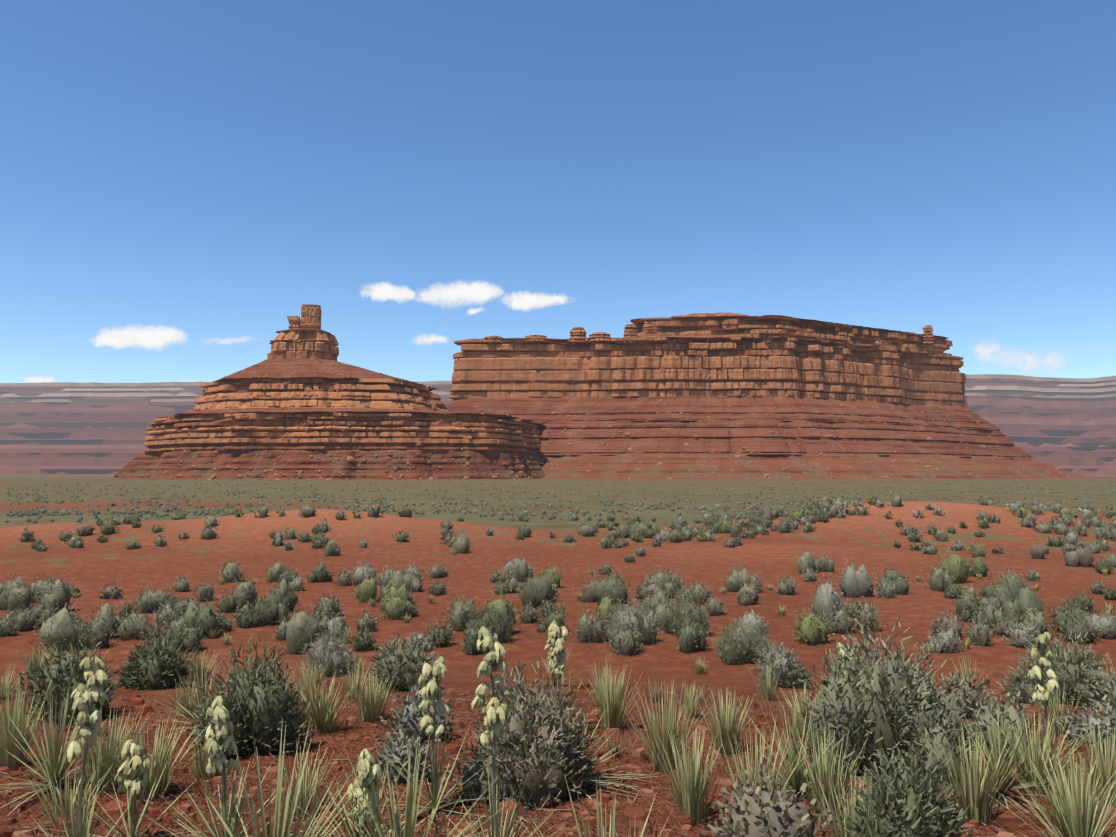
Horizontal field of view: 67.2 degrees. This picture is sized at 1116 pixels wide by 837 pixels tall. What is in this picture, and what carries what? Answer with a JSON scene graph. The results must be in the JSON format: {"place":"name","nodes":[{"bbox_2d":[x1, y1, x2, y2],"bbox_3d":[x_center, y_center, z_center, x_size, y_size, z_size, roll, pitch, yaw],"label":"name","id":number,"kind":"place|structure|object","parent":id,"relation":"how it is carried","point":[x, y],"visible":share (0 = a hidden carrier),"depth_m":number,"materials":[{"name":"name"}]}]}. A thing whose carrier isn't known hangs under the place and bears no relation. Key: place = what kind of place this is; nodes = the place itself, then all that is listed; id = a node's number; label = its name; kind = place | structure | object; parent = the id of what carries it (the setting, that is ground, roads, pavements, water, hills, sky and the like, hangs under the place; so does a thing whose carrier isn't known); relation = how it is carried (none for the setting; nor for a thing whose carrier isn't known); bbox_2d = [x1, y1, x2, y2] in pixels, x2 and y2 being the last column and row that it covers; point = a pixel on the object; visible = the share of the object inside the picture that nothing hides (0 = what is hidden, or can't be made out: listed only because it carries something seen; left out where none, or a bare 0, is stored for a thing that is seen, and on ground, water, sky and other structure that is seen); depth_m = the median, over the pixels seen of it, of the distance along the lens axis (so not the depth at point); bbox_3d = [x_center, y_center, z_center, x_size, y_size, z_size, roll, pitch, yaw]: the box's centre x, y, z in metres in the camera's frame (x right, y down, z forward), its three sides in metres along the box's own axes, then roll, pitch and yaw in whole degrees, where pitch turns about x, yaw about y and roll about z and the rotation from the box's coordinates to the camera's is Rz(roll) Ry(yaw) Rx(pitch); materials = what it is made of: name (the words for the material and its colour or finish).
{"place":"outdoors","nodes":[
{"label":"outdoors","id":0,"kind":"place"},
{"bbox_2d":[0,475,1115,836],"bbox_3d":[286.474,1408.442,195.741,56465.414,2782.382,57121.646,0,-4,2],"label":"ground","id":1,"kind":"structure","parent":0,"point":[92,567],"depth_m":40.51,"materials":[{"name":"red soil"}]},
{"bbox_2d":[112,304,545,479],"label":"butte","id":2,"kind":"object","parent":1,"relation":"on","point":[300,402],"visible":0.94,"depth_m":663.34,"materials":[{"name":"stone"}]},
{"bbox_2d":[0,482,1115,836],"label":"desert shrubs","id":3,"kind":"object","parent":1,"relation":"on","point":[896,710],"visible":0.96,"depth_m":22.74,"materials":[{"name":"green plant"}]},
{"bbox_2d":[0,620,1115,836],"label":"yucca plants","id":4,"kind":"object","parent":1,"relation":"on","point":[363,796],"visible":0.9,"depth_m":3.98,"materials":[{"name":"green plant"}]},
{"bbox_2d":[0,675,1115,836],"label":"loose stones","id":5,"kind":"object","parent":1,"relation":"on","point":[1006,818],"visible":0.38,"depth_m":4.85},
{"bbox_2d":[446,312,1084,478],"bbox_3d":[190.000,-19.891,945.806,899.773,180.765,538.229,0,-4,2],"label":"mesa","id":6,"kind":"structure","parent":1,"relation":"on","point":[730,395],"depth_m":849.18,"materials":[{"name":"stone"}]},
{"bbox_2d":[0,549,1115,836],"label":"bunch grass","id":7,"kind":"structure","parent":0,"point":[668,755],"depth_m":4.96,"materials":[{"name":"green plant"}]},
{"bbox_2d":[0,374,1115,474],"bbox_3d":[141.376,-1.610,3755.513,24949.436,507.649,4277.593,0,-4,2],"label":"distant cliffs","id":8,"kind":"structure","parent":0,"point":[96,428],"depth_m":3761.91,"materials":[{"name":"brown stone"}]},
{"bbox_2d":[0,0,1115,382],"label":"sky","id":9,"kind":"structure","parent":0,"point":[179,178],"materials":[{"name":"blue"}]}
]}

